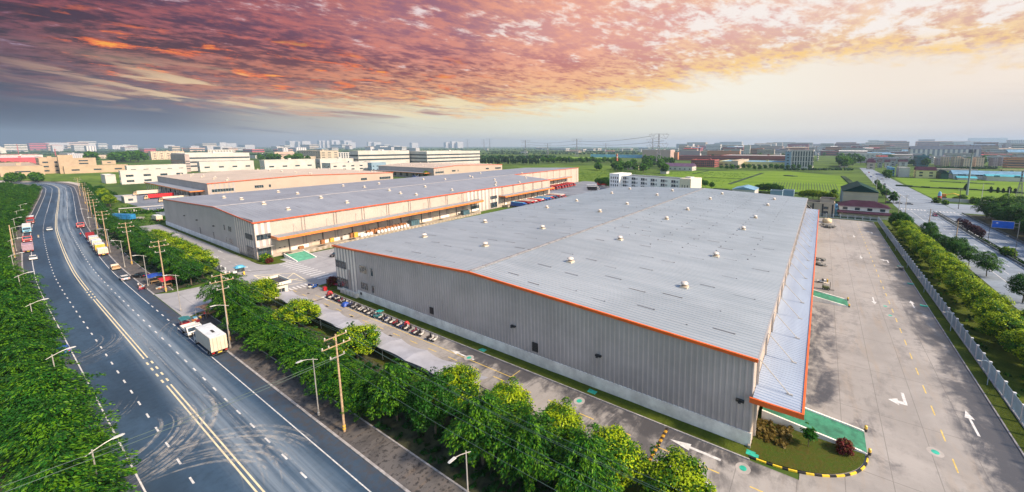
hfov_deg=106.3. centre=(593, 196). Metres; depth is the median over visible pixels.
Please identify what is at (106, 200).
round tree
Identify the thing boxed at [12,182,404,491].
road
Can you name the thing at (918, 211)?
highway
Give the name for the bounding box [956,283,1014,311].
round tree
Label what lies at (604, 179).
round tree
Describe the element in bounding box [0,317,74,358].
street tree
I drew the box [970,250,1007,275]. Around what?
roadside tree
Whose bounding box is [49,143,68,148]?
town block
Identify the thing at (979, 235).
guard rail
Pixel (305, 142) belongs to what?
apartment tower
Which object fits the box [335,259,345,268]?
window
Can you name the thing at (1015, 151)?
stadium
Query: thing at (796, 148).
town block
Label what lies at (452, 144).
apartment tower
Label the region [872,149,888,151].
town block
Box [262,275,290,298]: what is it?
gatehouse
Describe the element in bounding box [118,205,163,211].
bike shelter
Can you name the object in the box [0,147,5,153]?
silo
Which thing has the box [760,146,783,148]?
town block
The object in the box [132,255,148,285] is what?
street lamp
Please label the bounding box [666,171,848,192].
field
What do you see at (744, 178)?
weeds
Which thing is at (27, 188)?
street tree
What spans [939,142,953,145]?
town block
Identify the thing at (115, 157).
tree
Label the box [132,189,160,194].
lorry
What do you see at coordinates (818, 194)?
round tree
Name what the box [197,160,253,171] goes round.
factory
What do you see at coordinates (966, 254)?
roadside tree
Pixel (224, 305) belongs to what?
street lamp
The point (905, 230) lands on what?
round tree
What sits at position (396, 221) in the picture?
dock door
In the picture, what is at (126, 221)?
street tree
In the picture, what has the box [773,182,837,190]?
furrows
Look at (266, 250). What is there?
entrance door
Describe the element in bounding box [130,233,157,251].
street tree
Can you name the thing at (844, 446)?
bush
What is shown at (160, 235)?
round tree
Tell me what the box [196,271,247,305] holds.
street tree
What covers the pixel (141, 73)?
sky
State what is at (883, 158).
town block
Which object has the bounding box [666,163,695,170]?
farmhouse
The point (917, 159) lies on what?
office block
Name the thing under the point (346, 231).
dock door
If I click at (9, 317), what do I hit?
street tree
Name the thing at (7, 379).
street tree
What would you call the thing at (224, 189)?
window
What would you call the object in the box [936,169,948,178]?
barn
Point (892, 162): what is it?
house
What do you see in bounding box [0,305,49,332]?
street tree
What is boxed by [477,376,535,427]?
round tree
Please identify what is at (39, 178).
tree
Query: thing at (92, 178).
field
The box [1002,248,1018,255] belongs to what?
bush
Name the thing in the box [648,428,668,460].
speed bump
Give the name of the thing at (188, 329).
lorry
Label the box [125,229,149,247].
round tree
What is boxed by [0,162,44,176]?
factory
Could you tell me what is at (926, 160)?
tree
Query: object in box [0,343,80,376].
street tree
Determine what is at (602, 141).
overhead wire
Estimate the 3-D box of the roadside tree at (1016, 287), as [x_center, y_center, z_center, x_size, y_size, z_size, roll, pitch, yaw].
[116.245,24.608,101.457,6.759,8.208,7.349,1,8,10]
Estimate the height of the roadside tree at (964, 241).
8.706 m
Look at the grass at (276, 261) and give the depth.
137.33 m
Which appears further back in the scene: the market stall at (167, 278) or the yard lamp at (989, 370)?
the market stall at (167, 278)
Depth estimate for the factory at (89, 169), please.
599.12 m
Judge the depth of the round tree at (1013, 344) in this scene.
71.84 m
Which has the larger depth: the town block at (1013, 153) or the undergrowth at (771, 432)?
the town block at (1013, 153)
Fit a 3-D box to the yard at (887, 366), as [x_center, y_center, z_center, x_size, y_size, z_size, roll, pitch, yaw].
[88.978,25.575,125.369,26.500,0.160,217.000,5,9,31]
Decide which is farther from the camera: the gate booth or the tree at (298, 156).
the tree at (298, 156)
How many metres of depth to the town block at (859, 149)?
1663.02 m
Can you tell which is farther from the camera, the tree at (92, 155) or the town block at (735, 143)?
the town block at (735, 143)
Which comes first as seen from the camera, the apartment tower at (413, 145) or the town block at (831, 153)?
the town block at (831, 153)
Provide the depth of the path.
452.52 m
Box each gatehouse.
[121,195,136,202]
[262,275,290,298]
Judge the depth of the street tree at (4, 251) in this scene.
128.51 m
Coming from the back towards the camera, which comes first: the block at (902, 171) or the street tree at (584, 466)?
the block at (902, 171)
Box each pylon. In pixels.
[649,134,665,160]
[1015,170,1023,195]
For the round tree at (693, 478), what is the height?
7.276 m
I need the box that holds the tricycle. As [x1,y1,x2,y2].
[373,310,383,317]
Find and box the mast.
[966,144,975,194]
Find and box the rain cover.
[341,301,348,306]
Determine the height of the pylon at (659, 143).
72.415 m
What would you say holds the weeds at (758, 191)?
on the ground at (829, 163)
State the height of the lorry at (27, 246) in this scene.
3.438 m
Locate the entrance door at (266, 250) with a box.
[257,247,271,257]
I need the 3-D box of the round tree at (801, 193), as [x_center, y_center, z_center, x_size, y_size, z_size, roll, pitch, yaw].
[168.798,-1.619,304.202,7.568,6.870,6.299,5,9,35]
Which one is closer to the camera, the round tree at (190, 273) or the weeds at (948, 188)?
the round tree at (190, 273)
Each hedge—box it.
[123,208,163,213]
[978,236,1023,263]
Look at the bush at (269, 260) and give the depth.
136.10 m
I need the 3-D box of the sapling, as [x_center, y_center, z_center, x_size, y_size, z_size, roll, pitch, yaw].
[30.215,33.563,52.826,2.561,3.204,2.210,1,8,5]
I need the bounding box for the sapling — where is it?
[800,421,818,446]
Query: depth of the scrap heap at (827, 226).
195.99 m
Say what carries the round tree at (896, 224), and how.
on the verge at (1002, 360)
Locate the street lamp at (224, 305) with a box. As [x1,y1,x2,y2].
[210,304,231,347]
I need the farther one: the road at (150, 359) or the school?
the school
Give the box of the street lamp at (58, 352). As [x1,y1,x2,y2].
[46,346,75,366]
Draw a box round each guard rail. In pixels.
[933,211,1023,266]
[937,211,1023,261]
[962,212,1023,243]
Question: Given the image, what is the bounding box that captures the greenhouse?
[591,154,641,157]
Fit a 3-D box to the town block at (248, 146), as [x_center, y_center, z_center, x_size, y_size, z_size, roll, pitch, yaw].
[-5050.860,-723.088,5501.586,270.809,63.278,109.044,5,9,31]
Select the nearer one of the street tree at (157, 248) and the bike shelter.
the street tree at (157, 248)
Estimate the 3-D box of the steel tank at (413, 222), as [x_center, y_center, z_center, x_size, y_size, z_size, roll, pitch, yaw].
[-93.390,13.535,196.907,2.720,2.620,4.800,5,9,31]
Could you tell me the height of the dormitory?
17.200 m
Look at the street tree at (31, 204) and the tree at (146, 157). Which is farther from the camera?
the tree at (146, 157)
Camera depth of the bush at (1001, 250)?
147.41 m
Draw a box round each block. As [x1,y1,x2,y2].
[2,144,27,151]
[26,143,48,149]
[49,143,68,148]
[50,145,63,152]
[59,153,83,157]
[62,142,88,144]
[70,145,88,150]
[73,141,96,143]
[84,146,95,151]
[95,143,107,148]
[107,145,126,148]
[120,147,137,150]
[139,148,155,151]
[148,151,183,159]
[168,146,180,150]
[170,154,190,171]
[171,152,249,170]
[182,146,198,147]
[183,148,204,150]
[195,143,216,145]
[199,146,219,149]
[213,146,231,149]
[215,142,226,146]
[222,148,237,150]
[238,145,254,148]
[243,149,263,151]
[278,148,288,151]
[286,147,306,151]
[299,150,338,158]
[300,145,318,148]
[331,144,350,147]
[349,150,409,164]
[365,146,373,150]
[379,147,393,149]
[394,146,406,149]
[409,148,419,150]
[409,150,479,162]
[551,148,569,149]
[569,149,586,151]
[676,144,694,147]
[684,148,697,150]
[687,142,707,144]
[701,151,706,155]
[706,144,721,149]
[720,142,742,144]
[722,147,743,149]
[723,149,740,153]
[743,148,763,153]
[754,143,776,145]
[757,149,774,154]
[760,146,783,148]
[773,142,795,147]
[775,150,786,153]
[785,152,791,167]
[786,147,808,149]
[787,143,808,146]
[787,149,813,168]
[791,142,812,145]
[821,143,833,147]
[824,152,838,155]
[825,146,845,150]
[835,143,859,145]
[836,142,855,143]
[839,150,867,153]
[842,147,864,150]
[852,145,868,147]
[869,141,883,144]
[869,145,889,149]
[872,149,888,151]
[872,157,895,162]
[884,141,908,148]
[886,147,901,150]
[886,166,894,175]
[889,151,907,153]
[891,154,912,156]
[896,157,912,163]
[896,167,909,176]
[913,154,928,165]
[915,141,951,145]
[918,139,934,140]
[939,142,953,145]
[944,152,974,158]
[952,141,980,143]
[968,138,1007,142]
[974,142,998,145]
[975,155,1009,161]
[981,145,998,151]
[982,149,1016,151]
[984,152,1023,154]
[984,154,1014,156]
[988,149,1005,152]
[999,148,1023,149]
[1002,157,1023,167]
[1003,143,1023,147]
[1006,140,1023,142]
[1011,144,1023,147]
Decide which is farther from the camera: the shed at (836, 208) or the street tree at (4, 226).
the shed at (836, 208)
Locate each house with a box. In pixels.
[806,197,835,216]
[837,200,891,219]
[866,160,875,168]
[877,159,882,167]
[884,160,889,167]
[889,159,895,165]
[898,160,907,165]
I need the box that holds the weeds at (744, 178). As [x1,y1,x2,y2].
[728,173,762,183]
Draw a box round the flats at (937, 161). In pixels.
[934,157,940,164]
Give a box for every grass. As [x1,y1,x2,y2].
[163,225,254,260]
[251,257,285,264]
[319,283,336,290]
[332,290,750,457]
[751,418,864,473]
[874,222,1023,452]
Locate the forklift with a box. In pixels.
[822,282,833,290]
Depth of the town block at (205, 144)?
5981.85 m
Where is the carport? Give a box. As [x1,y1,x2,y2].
[274,291,487,382]
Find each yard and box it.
[113,194,164,215]
[550,181,609,195]
[798,218,1023,491]
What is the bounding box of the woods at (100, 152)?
[1,147,676,154]
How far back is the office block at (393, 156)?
790.57 m
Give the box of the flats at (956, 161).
[950,156,963,166]
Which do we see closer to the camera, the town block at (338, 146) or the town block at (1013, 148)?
the town block at (1013, 148)
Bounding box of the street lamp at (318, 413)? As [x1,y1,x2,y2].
[296,358,319,415]
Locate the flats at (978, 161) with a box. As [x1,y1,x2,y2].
[972,157,984,166]
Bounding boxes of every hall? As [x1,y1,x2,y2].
[0,154,42,156]
[0,156,37,162]
[691,158,718,166]
[731,159,748,168]
[840,181,878,201]
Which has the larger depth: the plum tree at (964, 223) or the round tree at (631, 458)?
the plum tree at (964, 223)
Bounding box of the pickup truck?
[110,263,119,270]
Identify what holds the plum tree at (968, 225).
on the median soil
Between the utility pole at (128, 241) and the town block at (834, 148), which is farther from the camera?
the town block at (834, 148)
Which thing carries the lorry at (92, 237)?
on the road at (150, 359)
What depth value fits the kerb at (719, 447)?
64.46 m
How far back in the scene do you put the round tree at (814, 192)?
297.80 m
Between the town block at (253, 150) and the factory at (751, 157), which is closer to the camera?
the factory at (751, 157)
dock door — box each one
[275,240,288,252]
[311,233,322,245]
[342,228,351,237]
[369,223,377,229]
[393,218,400,224]
[414,214,420,221]
[433,211,439,219]
[450,208,455,215]
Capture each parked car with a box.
[29,255,37,259]
[54,344,70,354]
[119,274,129,280]
[130,272,147,277]
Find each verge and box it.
[0,234,38,491]
[86,197,208,289]
[210,302,633,491]
[883,222,1023,403]
[967,214,1023,243]
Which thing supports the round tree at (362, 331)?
on the verge at (407, 438)
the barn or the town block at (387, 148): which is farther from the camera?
the town block at (387, 148)
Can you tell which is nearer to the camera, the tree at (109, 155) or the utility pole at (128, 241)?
the utility pole at (128, 241)
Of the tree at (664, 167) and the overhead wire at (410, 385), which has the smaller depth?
the overhead wire at (410, 385)
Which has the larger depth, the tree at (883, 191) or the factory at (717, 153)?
the factory at (717, 153)
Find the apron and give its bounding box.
[260,248,336,290]
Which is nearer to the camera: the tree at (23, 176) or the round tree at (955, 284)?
the round tree at (955, 284)
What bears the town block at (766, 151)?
on the ground at (829, 163)
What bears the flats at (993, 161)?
on the ground at (829, 163)
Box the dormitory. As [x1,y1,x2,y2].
[610,172,701,187]
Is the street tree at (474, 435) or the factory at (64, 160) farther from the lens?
the factory at (64, 160)
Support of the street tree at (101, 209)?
on the verge at (141, 263)
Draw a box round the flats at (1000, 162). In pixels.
[998,157,1003,165]
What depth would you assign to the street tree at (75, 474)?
38.14 m
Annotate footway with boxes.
[0,180,171,293]
[10,183,67,390]
[188,314,465,491]
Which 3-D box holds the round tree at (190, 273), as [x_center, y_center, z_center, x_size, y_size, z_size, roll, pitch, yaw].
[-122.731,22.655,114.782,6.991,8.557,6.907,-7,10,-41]
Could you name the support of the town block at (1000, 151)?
on the ground at (829, 163)
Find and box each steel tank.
[408,219,419,225]
[460,209,469,214]
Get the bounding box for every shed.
[100,174,116,183]
[733,185,758,192]
[770,189,782,195]
[783,189,794,196]
[834,204,837,215]
[937,168,977,170]
[948,170,1023,179]
[955,176,976,180]
[982,174,1023,181]
[999,169,1022,171]
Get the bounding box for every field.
[0,172,120,183]
[518,165,613,181]
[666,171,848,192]
[895,178,1023,204]
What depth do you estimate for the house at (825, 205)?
226.76 m
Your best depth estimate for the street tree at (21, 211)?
205.46 m
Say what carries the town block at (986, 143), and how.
on the ground at (829, 163)
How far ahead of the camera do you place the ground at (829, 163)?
658.29 m
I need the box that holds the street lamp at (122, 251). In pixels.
[111,240,125,266]
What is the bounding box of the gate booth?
[233,265,245,274]
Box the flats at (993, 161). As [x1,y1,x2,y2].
[988,157,998,166]
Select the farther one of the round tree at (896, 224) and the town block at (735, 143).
the town block at (735, 143)
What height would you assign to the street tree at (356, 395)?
6.477 m
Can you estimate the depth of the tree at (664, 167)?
575.20 m
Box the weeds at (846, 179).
[841,176,851,182]
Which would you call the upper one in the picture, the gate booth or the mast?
the mast
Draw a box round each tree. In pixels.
[0,218,19,230]
[0,220,16,233]
[0,226,17,236]
[0,233,16,243]
[0,237,10,249]
[0,239,14,252]
[0,247,14,260]
[0,251,16,261]
[0,256,16,263]
[0,262,28,279]
[0,265,44,293]
[0,279,47,300]
[0,288,47,303]
[0,294,51,312]
[0,294,56,320]
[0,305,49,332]
[0,311,62,337]
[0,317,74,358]
[0,328,64,357]
[0,336,63,369]
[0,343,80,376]
[0,350,65,395]
[0,363,92,422]
[0,366,107,438]
[0,373,17,416]
[0,393,103,461]
[0,401,120,483]
[0,428,128,491]
[0,440,141,491]
[1,210,29,222]
[2,212,24,225]
[2,277,40,297]
[3,205,28,217]
[3,207,24,213]
[4,172,21,182]
[4,175,17,181]
[4,203,32,213]
[8,448,138,491]
[15,194,36,203]
[17,172,26,181]
[19,199,33,206]
[23,187,36,194]
[33,175,43,182]
[65,482,140,491]
[82,151,100,160]
[91,203,105,210]
[94,213,113,224]
[95,188,108,193]
[95,208,111,213]
[99,195,118,206]
[99,215,121,224]
[102,219,115,232]
[104,216,120,223]
[106,153,115,159]
[107,223,118,234]
[110,219,138,233]
[111,153,119,162]
[115,223,140,235]
[117,152,130,162]
[118,224,148,236]
[118,225,141,244]
[120,230,146,254]
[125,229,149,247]
[129,150,144,159]
[130,154,140,162]
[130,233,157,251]
[133,239,156,259]
[138,240,165,258]
[142,153,148,159]
[145,241,174,263]
[146,229,176,235]
[150,232,182,239]
[150,236,186,245]
[152,246,177,267]
[158,247,187,268]
[158,254,189,275]
[165,243,203,254]
[167,240,191,246]
[172,258,204,284]
[179,248,213,260]
[188,253,219,276]
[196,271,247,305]
[203,280,256,311]
[207,279,262,322]
[217,303,275,331]
[230,309,288,340]
[239,277,281,305]
[239,320,297,351]
[261,324,323,363]
[272,153,281,159]
[273,298,321,327]
[278,338,334,372]
[291,347,355,386]
[293,154,301,158]
[302,358,370,399]
[329,321,381,358]
[330,368,401,422]
[358,357,429,420]
[404,366,461,433]
[430,362,482,410]
[438,388,523,469]
[452,408,469,442]
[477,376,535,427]
[492,404,563,491]
[536,397,587,454]
[541,423,632,491]
[577,423,661,491]
[602,176,609,185]
[614,163,620,169]
[625,161,632,170]
[631,163,638,170]
[637,444,716,491]
[638,163,647,170]
[646,161,652,168]
[656,159,663,165]
[661,163,669,170]
[668,157,674,162]
[762,183,772,192]
[770,183,778,189]
[798,190,807,196]
[804,189,811,197]
[808,189,817,196]
[813,190,822,199]
[821,191,829,196]
[838,157,849,165]
[851,156,857,165]
[856,156,866,163]
[881,188,890,197]
[884,172,892,177]
[887,211,904,225]
[888,191,899,201]
[889,212,914,225]
[892,219,916,230]
[895,227,920,237]
[896,223,915,232]
[901,230,923,241]
[905,233,929,245]
[907,236,940,249]
[908,240,944,254]
[917,245,956,262]
[918,220,938,232]
[919,225,940,236]
[921,158,930,165]
[926,250,959,264]
[928,254,970,274]
[931,233,946,243]
[932,264,975,281]
[937,236,955,246]
[941,271,982,288]
[943,274,989,300]
[944,241,965,257]
[945,235,969,256]
[955,244,982,264]
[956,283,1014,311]
[960,219,971,227]
[965,223,975,230]
[967,296,1022,324]
[969,225,980,234]
[970,196,1001,218]
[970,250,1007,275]
[972,228,986,236]
[975,308,1023,347]
[982,202,1001,221]
[989,193,1023,207]
[990,207,1009,220]
[995,328,1023,367]
[998,205,1023,230]
[1006,272,1023,302]
[1008,196,1023,204]
[1013,215,1023,229]
[1019,219,1023,232]
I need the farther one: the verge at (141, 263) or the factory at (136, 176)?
the factory at (136, 176)
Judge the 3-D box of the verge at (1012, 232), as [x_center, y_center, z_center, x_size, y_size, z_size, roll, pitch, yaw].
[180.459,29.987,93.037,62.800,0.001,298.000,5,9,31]
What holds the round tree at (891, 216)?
on the verge at (1002, 360)
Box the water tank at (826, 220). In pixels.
[822,218,831,222]
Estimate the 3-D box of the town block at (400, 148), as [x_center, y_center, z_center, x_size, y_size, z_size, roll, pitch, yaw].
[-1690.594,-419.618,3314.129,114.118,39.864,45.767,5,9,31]
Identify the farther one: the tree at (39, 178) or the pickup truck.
the tree at (39, 178)
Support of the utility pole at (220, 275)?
on the footway at (404, 467)
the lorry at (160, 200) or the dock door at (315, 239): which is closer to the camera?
the dock door at (315, 239)
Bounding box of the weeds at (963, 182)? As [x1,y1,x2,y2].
[933,181,993,183]
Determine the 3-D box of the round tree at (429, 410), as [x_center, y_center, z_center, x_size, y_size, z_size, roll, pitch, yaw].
[-22.946,30.047,54.681,8.100,9.790,7.294,-5,9,-31]
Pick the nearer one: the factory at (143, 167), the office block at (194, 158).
the factory at (143, 167)
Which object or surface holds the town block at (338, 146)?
on the ground at (829, 163)
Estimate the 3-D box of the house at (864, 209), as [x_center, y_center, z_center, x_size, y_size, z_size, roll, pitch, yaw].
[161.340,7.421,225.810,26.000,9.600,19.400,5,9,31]
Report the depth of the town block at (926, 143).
3732.33 m
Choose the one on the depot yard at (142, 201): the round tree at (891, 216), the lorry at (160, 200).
the lorry at (160, 200)
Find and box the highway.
[860,168,1023,312]
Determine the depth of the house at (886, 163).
733.81 m
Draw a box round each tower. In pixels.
[226,143,236,147]
[285,141,295,146]
[300,141,310,144]
[321,141,325,147]
[346,142,355,147]
[372,142,380,145]
[409,143,418,147]
[444,142,449,147]
[450,141,456,147]
[456,142,462,147]
[744,145,750,153]
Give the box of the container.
[111,213,135,219]
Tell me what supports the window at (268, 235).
in the warehouse at (286, 222)
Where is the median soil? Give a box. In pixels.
[936,212,1022,264]
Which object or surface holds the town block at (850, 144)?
on the ground at (829, 163)
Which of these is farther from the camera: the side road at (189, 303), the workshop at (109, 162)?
the workshop at (109, 162)
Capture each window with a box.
[211,188,233,191]
[245,233,252,240]
[246,245,254,256]
[256,233,270,240]
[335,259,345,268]
[337,276,348,288]
[359,264,366,274]
[360,281,368,290]
[490,202,496,207]
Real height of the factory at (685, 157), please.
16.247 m
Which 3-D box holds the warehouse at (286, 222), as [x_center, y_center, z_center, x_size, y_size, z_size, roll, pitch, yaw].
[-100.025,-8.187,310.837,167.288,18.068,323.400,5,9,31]
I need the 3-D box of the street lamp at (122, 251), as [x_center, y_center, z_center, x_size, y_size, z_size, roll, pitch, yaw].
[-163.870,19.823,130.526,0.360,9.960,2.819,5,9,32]
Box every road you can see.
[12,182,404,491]
[139,224,307,287]
[154,279,240,316]
[946,204,985,214]
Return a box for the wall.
[942,198,985,203]
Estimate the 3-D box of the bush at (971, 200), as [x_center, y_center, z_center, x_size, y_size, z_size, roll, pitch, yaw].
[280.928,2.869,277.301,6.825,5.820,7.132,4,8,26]
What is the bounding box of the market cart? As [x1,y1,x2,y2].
[178,316,191,325]
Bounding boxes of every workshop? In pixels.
[101,160,115,164]
[274,152,293,156]
[338,152,349,157]
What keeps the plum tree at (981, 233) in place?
on the median soil
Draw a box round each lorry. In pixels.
[21,223,31,232]
[21,235,32,242]
[21,242,33,252]
[25,215,34,223]
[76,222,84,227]
[84,232,94,239]
[87,235,98,244]
[89,238,101,248]
[92,242,104,252]
[95,247,108,255]
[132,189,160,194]
[143,193,173,199]
[151,214,162,220]
[158,195,188,201]
[180,321,200,336]
[192,323,227,355]
[510,201,526,206]
[587,186,599,189]
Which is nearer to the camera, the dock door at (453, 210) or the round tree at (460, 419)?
the round tree at (460, 419)
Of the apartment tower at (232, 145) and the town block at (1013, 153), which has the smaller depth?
the town block at (1013, 153)
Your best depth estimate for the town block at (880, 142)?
5636.98 m
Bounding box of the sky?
[0,0,1023,147]
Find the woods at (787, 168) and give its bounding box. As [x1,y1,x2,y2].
[0,149,997,169]
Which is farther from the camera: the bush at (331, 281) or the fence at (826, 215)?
the fence at (826, 215)
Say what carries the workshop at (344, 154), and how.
on the ground at (829, 163)
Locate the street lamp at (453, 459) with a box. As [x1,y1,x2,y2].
[448,451,470,491]
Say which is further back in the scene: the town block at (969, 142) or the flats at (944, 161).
the town block at (969, 142)
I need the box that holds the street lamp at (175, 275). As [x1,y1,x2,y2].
[163,274,181,310]
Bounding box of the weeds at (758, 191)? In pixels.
[709,188,797,193]
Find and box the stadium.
[1006,150,1023,152]
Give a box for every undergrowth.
[92,229,219,288]
[106,205,165,225]
[213,302,559,491]
[578,169,751,186]
[756,418,793,448]
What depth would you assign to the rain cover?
99.55 m
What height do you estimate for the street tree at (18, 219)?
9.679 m
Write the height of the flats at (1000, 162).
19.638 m
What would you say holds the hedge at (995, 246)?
on the median soil
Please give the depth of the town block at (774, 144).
3687.17 m
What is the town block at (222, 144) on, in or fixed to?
on the ground at (829, 163)
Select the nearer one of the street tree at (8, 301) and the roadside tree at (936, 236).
the street tree at (8, 301)
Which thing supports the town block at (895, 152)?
on the ground at (829, 163)
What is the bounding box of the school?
[851,153,881,157]
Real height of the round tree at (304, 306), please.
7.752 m
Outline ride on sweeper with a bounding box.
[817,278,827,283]
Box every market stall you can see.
[145,272,162,284]
[157,276,175,287]
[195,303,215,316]
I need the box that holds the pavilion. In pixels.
[206,150,233,152]
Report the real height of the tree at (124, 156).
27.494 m
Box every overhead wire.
[1,356,335,486]
[6,358,335,491]
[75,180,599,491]
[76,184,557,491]
[80,185,616,491]
[81,179,659,491]
[85,183,682,491]
[87,189,664,491]
[584,136,648,141]
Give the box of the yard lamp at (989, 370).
[977,360,989,384]
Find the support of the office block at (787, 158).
on the ground at (829, 163)
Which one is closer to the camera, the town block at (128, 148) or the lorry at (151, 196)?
the lorry at (151, 196)
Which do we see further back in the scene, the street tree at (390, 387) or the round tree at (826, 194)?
the round tree at (826, 194)
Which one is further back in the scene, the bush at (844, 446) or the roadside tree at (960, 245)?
the roadside tree at (960, 245)
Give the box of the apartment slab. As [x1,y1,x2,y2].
[908,146,981,156]
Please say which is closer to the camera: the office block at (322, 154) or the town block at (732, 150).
the office block at (322, 154)
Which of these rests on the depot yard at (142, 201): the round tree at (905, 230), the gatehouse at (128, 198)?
the gatehouse at (128, 198)
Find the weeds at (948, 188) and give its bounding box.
[896,184,1023,193]
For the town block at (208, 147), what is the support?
on the ground at (829, 163)
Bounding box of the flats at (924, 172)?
[913,166,936,177]
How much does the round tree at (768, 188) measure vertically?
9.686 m
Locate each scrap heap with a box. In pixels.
[816,261,826,265]
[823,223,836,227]
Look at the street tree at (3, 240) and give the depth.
141.78 m
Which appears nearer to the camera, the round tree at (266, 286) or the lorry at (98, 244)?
the round tree at (266, 286)
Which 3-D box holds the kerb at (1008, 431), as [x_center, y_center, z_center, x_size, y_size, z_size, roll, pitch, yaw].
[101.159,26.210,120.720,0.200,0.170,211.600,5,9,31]
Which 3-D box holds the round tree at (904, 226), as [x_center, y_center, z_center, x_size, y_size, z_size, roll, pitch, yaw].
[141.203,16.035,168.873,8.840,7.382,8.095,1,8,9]
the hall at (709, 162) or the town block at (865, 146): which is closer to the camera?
the hall at (709, 162)
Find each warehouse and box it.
[144,168,392,195]
[162,168,577,261]
[331,186,867,454]
[371,162,501,176]
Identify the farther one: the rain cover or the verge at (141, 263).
the verge at (141, 263)
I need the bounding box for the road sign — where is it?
[991,220,1019,237]
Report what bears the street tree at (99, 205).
on the verge at (141, 263)
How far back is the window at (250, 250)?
142.03 m
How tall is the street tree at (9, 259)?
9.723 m
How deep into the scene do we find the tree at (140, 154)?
990.22 m
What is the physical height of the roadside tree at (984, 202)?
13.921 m
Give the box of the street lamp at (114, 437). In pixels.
[85,433,124,474]
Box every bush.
[259,253,272,261]
[265,257,273,262]
[326,276,336,285]
[835,436,855,455]
[931,197,941,202]
[941,200,949,204]
[957,194,967,198]
[969,196,980,203]
[998,246,1009,254]
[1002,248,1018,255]
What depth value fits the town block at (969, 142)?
7159.85 m
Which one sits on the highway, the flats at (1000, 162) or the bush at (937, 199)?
the bush at (937, 199)
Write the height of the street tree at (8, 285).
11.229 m
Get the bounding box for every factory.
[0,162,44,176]
[35,156,58,173]
[56,155,73,173]
[63,164,127,173]
[73,158,96,165]
[118,168,186,184]
[124,164,185,169]
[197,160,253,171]
[259,158,315,169]
[315,157,353,167]
[322,161,369,170]
[368,162,385,170]
[642,149,674,157]
[674,152,678,159]
[679,150,699,155]
[679,155,719,160]
[707,150,739,155]
[719,160,784,167]
[720,154,784,160]
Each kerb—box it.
[21,184,63,375]
[34,181,153,293]
[48,181,172,289]
[161,225,249,260]
[190,321,410,491]
[209,314,466,491]
[333,293,749,459]
[748,455,868,476]
[873,222,1023,456]
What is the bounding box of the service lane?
[281,285,798,491]
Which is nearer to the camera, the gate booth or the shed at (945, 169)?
the gate booth
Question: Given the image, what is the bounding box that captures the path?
[0,181,77,184]
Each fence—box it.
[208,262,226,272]
[284,301,653,477]
[819,213,877,221]
[878,217,1023,427]
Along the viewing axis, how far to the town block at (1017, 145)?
1916.86 m
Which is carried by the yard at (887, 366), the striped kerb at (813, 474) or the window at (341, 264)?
the striped kerb at (813, 474)
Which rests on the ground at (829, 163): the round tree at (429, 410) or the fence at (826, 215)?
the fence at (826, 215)
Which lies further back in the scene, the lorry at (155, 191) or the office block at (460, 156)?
the office block at (460, 156)
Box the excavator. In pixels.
[942,193,958,197]
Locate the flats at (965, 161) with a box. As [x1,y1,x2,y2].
[961,158,972,167]
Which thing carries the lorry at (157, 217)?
on the ground at (829, 163)
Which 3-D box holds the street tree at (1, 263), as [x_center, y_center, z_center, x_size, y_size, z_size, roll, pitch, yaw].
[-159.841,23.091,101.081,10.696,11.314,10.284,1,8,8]
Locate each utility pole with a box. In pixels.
[8,225,15,257]
[90,199,97,228]
[96,211,108,246]
[117,222,133,263]
[149,239,168,291]
[210,271,233,341]
[321,330,350,431]
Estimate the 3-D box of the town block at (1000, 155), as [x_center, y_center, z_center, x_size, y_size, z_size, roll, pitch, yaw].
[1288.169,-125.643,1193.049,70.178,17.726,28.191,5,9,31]
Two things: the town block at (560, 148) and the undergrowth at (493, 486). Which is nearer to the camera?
the undergrowth at (493, 486)
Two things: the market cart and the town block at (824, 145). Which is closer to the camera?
the market cart
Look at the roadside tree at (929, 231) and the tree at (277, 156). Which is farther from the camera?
the tree at (277, 156)
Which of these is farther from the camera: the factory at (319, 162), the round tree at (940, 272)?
the factory at (319, 162)
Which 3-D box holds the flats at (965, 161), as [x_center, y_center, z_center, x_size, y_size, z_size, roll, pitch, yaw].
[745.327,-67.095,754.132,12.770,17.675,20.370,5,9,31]
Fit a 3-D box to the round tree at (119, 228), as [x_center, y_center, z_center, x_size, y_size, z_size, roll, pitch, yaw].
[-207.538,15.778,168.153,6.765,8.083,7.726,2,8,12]
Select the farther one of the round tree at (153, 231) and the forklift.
the round tree at (153, 231)
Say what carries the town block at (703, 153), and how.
on the ground at (829, 163)
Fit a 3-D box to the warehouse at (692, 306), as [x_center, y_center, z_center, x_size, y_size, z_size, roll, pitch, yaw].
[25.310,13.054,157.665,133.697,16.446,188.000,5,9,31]
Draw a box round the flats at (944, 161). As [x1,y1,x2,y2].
[940,157,949,165]
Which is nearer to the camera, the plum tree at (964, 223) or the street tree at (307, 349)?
the street tree at (307, 349)
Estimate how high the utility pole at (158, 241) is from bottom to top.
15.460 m
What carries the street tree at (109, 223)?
on the verge at (141, 263)
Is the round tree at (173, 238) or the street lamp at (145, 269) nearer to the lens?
the street lamp at (145, 269)
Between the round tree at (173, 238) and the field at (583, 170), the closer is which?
the round tree at (173, 238)
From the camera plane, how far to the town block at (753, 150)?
1684.08 m
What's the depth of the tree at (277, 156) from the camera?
1010.53 m
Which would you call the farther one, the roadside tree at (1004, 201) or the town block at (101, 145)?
the town block at (101, 145)
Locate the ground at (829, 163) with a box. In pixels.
[7,147,1023,479]

